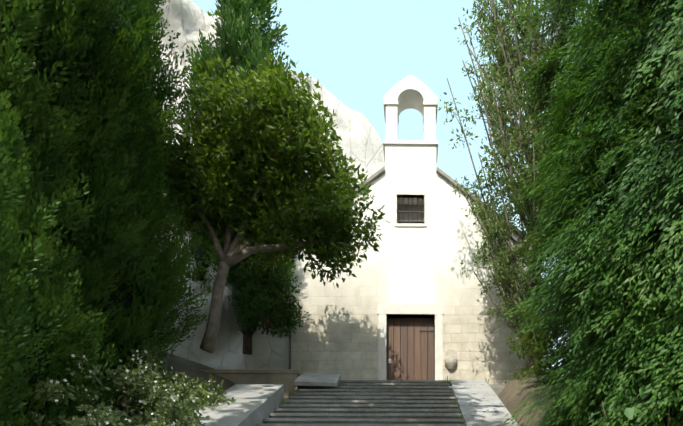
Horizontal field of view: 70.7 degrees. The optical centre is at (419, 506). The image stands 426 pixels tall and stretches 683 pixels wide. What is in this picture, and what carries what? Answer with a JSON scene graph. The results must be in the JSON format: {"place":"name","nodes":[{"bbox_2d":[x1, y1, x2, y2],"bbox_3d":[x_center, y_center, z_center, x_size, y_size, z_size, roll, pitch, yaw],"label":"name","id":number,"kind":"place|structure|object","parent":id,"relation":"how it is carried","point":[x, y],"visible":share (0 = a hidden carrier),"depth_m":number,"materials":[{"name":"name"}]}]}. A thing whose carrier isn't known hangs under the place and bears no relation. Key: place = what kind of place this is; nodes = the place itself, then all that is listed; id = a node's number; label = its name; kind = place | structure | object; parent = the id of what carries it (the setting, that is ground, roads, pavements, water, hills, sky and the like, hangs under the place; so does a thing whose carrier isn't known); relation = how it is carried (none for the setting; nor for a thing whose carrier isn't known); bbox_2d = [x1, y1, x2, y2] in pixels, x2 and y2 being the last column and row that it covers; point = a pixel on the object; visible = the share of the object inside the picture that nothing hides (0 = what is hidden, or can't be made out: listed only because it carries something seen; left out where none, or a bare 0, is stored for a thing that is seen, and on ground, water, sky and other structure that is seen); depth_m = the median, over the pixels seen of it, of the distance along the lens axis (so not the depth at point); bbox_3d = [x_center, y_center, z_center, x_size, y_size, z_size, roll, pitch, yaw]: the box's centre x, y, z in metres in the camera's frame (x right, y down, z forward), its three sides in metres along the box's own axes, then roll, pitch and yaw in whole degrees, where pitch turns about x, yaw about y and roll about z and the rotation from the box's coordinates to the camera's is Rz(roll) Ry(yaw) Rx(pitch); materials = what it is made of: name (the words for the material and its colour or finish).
{"place":"outdoors","nodes":[
{"label":"outdoors","id":0,"kind":"place"},
{"bbox_2d":[66,349,644,425],"bbox_3d":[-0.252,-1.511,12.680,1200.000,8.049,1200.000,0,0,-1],"label":"terrain","id":1,"kind":"structure","parent":0,"point":[509,398],"depth_m":10.14,"materials":[{"name":"brown soil"}]},
{"bbox_2d":[0,0,193,425],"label":"cypress tree","id":2,"kind":"object","parent":1,"relation":"on","point":[38,111],"depth_m":5.95,"materials":[{"name":"green plant"}]},
{"bbox_2d":[6,354,213,425],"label":"low shrub","id":3,"kind":"object","parent":1,"relation":"on","point":[178,411],"depth_m":6.37,"materials":[{"name":"green plant"}]},
{"bbox_2d":[35,0,211,401],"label":"cypress tree","id":4,"kind":"object","parent":1,"relation":"on","point":[158,289],"depth_m":7.92,"materials":[{"name":"green plant"}]},
{"bbox_2d":[105,349,235,424],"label":"shrub","id":5,"kind":"object","parent":1,"relation":"on","point":[204,391],"depth_m":7.40,"materials":[{"name":"green plant"}]},
{"bbox_2d":[179,384,283,425],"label":"wall","id":6,"kind":"structure","parent":1,"relation":"on","point":[253,404],"depth_m":7.89,"materials":[{"name":"concrete"}]},
{"bbox_2d":[200,369,301,399],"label":"bench wall","id":7,"kind":"structure","parent":1,"relation":"on","point":[287,378],"depth_m":10.68,"materials":[{"name":"stone"}]},
{"bbox_2d":[150,0,384,369],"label":"cliff rock","id":8,"kind":"object","parent":1,"relation":"on","point":[361,141],"visible":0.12,"depth_m":12.74,"materials":[{"name":"stone"}]},
{"bbox_2d":[165,29,217,291],"bbox_3d":[-5.774,-8.422,12.409,1.905,7.475,1.880,0,0,-1],"label":"cypress tree","id":9,"kind":"object","parent":8,"relation":"on","point":[194,77],"depth_m":12.10,"materials":[{"name":"green plant"}]},
{"bbox_2d":[206,4,271,43],"bbox_3d":[-7.843,-17.509,18.148,4.740,2.116,2.984,0,0,-1],"label":"cliff top shrub","id":10,"kind":"object","parent":8,"relation":"on","point":[215,12],"depth_m":17.33,"materials":[{"name":"green plant"}]},
{"bbox_2d":[194,0,297,354],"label":"cypress tree","id":11,"kind":"object","parent":8,"relation":"on","point":[237,15],"depth_m":11.50,"materials":[{"name":"green plant"}]},
{"bbox_2d":[134,52,389,352],"bbox_3d":[-2.903,-5.513,9.217,4.421,5.323,3.165,0,0,-1],"label":"broadleaf tree","id":12,"kind":"object","parent":8,"relation":"on","point":[233,124],"depth_m":8.58,"materials":[{"name":"green plant"}]},
{"bbox_2d":[227,256,308,338],"bbox_3d":[-3.603,-5.199,11.242,1.941,2.102,1.968,0,0,-1],"label":"tree","id":13,"kind":"object","parent":8,"relation":"on","point":[269,281],"depth_m":11.07,"materials":[{"name":"green plant"}]},
{"bbox_2d":[263,383,463,423],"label":"stair risers","id":14,"kind":"object","parent":1,"relation":"on","point":[326,417],"visible":0.29,"depth_m":8.62,"materials":[{"name":"stone"}]},
{"bbox_2d":[256,380,465,425],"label":"stair treads","id":15,"kind":"object","parent":14,"relation":"on","point":[378,387],"visible":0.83,"depth_m":9.21,"materials":[{"name":"stone"}]},
{"bbox_2d":[294,373,340,385],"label":"stone slab","id":16,"kind":"structure","parent":15,"relation":"on","point":[311,379],"depth_m":10.33,"materials":[{"name":"stone"}]},
{"bbox_2d":[295,381,502,425],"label":"fallen leaves","id":17,"kind":"object","parent":1,"relation":"on","point":[468,404],"visible":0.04,"depth_m":8.52,"materials":[{"name":"brown plant"}]},
{"bbox_2d":[280,375,527,425],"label":"weed tufts","id":18,"kind":"object","parent":1,"relation":"on","point":[292,394],"visible":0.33,"depth_m":9.22,"materials":[{"name":"green plant"}]},
{"bbox_2d":[450,380,517,425],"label":"wall","id":19,"kind":"structure","parent":1,"relation":"on","point":[463,390],"depth_m":8.88,"materials":[{"name":"concrete"}]},
{"bbox_2d":[435,0,590,375],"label":"sparse tree","id":20,"kind":"object","parent":1,"relation":"on","point":[494,223],"depth_m":10.86,"materials":[{"name":"green plant"}]},
{"bbox_2d":[490,0,682,425],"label":"conifer tree","id":21,"kind":"object","parent":1,"relation":"on","point":[615,267],"depth_m":5.67,"materials":[{"name":"green plant"}]},
{"bbox_2d":[554,372,639,425],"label":"low shrub","id":22,"kind":"object","parent":1,"relation":"on","point":[599,416],"visible":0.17,"depth_m":5.98,"materials":[{"name":"green plant"}]},
{"bbox_2d":[602,270,682,425],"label":"bush","id":23,"kind":"object","parent":1,"relation":"on","point":[629,413],"depth_m":4.96,"materials":[{"name":"green plant"}]},
{"bbox_3d":[-0.287,-4.636,15.280,6.400,4.900,4.000,0,0,-1],"label":"chapel","id":24,"kind":"object","parent":1,"relation":"on","visible":0},
{"bbox_2d":[377,304,443,379],"bbox_3d":[-0.253,-4.151,12.715,1.780,2.530,0.570,0,0,-1],"label":"door frame","id":25,"kind":"object","parent":24,"relation":"attached to","point":[435,312],"visible":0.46,"depth_m":12.64,"materials":[{"name":"white stone"}]},
{"bbox_2d":[387,318,393,379],"bbox_3d":[-0.812,-4.069,12.898,0.178,2.165,0.050,0,0,-1],"label":"plank","id":26,"kind":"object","parent":25,"relation":"attached to","point":[390,346],"depth_m":12.87,"materials":[{"name":"brown wood"}]},
{"bbox_2d":[394,318,399,379],"bbox_3d":[-0.626,-4.069,12.900,0.178,2.165,0.050,0,0,-1],"label":"plank","id":27,"kind":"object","parent":25,"relation":"attached to","point":[396,348],"depth_m":12.88,"materials":[{"name":"brown wood"}]},
{"bbox_2d":[401,318,406,379],"bbox_3d":[-0.441,-4.069,12.903,0.178,2.165,0.050,0,0,-1],"label":"plank","id":28,"kind":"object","parent":25,"relation":"attached to","point":[403,348],"depth_m":12.88,"materials":[{"name":"brown wood"}]},
{"bbox_2d":[407,318,413,379],"bbox_3d":[-0.255,-4.069,12.905,0.178,2.165,0.050,0,0,-1],"label":"plank","id":29,"kind":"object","parent":25,"relation":"attached to","point":[410,348],"depth_m":12.88,"materials":[{"name":"brown wood"}]},
{"bbox_2d":[414,318,420,379],"bbox_3d":[-0.069,-4.069,12.908,0.178,2.165,0.050,0,0,-1],"label":"plank","id":30,"kind":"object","parent":25,"relation":"attached to","point":[417,350],"depth_m":12.88,"materials":[{"name":"brown wood"}]},
{"bbox_2d":[421,318,427,379],"bbox_3d":[0.116,-4.069,12.910,0.178,2.165,0.050,0,0,-1],"label":"plank","id":31,"kind":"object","parent":25,"relation":"attached to","point":[424,351],"depth_m":12.88,"materials":[{"name":"brown wood"}]},
{"bbox_2d":[428,318,433,379],"bbox_3d":[0.302,-4.069,12.913,0.178,2.165,0.050,0,0,-1],"label":"plank","id":32,"kind":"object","parent":25,"relation":"attached to","point":[430,350],"depth_m":12.89,"materials":[{"name":"brown wood"}]},
{"bbox_2d":[394,192,426,226],"bbox_3d":[-0.253,-7.971,12.735,0.880,0.930,0.170,0,0,-1],"label":"stone window frame","id":33,"kind":"object","parent":24,"relation":"attached to","point":[409,194],"visible":0.73,"depth_m":12.66,"materials":[{"name":"white stone"}]},
{"bbox_2d":[397,197,423,222],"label":"window bars","id":34,"kind":"object","parent":33,"relation":"attached to","point":[408,212],"depth_m":12.75,"materials":[{"name":"grey metal"}]},
{"bbox_2d":[397,204,423,222],"bbox_3d":[-0.258,-8.126,13.095,0.740,0.480,0.030,0,0,-1],"label":"shutter window","id":35,"kind":"structure","parent":24,"relation":"attached to","point":[412,216],"depth_m":13.08,"materials":[{"name":"grey"}]},
{"bbox_2d":[444,349,457,368],"bbox_3d":[0.829,-3.951,12.589,0.350,0.530,0.211,0,0,-1],"label":"stone basin","id":36,"kind":"object","parent":24,"relation":"attached to","point":[450,360],"visible":0.98,"depth_m":12.65,"materials":[{"name":"stone"}]},
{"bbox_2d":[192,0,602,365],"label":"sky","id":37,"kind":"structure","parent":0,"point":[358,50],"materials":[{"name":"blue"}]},
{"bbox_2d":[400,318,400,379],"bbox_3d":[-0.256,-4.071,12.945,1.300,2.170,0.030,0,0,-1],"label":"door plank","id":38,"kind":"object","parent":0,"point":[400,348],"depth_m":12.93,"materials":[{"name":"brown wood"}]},
{"bbox_2d":[291,145,528,383],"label":"church facade","id":39,"kind":"structure","parent":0,"point":[337,333],"depth_m":12.68,"materials":[{"name":"white paint"}]},
{"bbox_2d":[292,166,525,237],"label":"chapel roof slabs","id":40,"kind":"structure","parent":39,"relation":"on","point":[381,171],"depth_m":12.60,"materials":[{"name":"grey stone"}]},
{"bbox_2d":[383,75,437,162],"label":"bell gable","id":41,"kind":"structure","parent":39,"relation":"on","point":[409,92],"depth_m":12.69,"materials":[{"name":"paint"}]},
{"bbox_2d":[489,384,505,395],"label":"terrace pavement","id":42,"kind":"structure","parent":0,"point":[497,389],"depth_m":11.53,"materials":[{"name":"stone"}]},
{"bbox_2d":[505,281,583,382],"bbox_3d":[3.118,-3.960,11.238,2.318,2.726,2.001,0,0,-1],"label":"shrub","id":43,"kind":"object","parent":42,"relation":"on","point":[526,340],"depth_m":10.81,"materials":[{"name":"green plant"}]},
{"bbox_2d":[501,0,669,394],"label":"conifer tree","id":44,"kind":"object","parent":42,"relation":"on","point":[567,27],"depth_m":9.34,"materials":[{"name":"green plant"}]}
]}

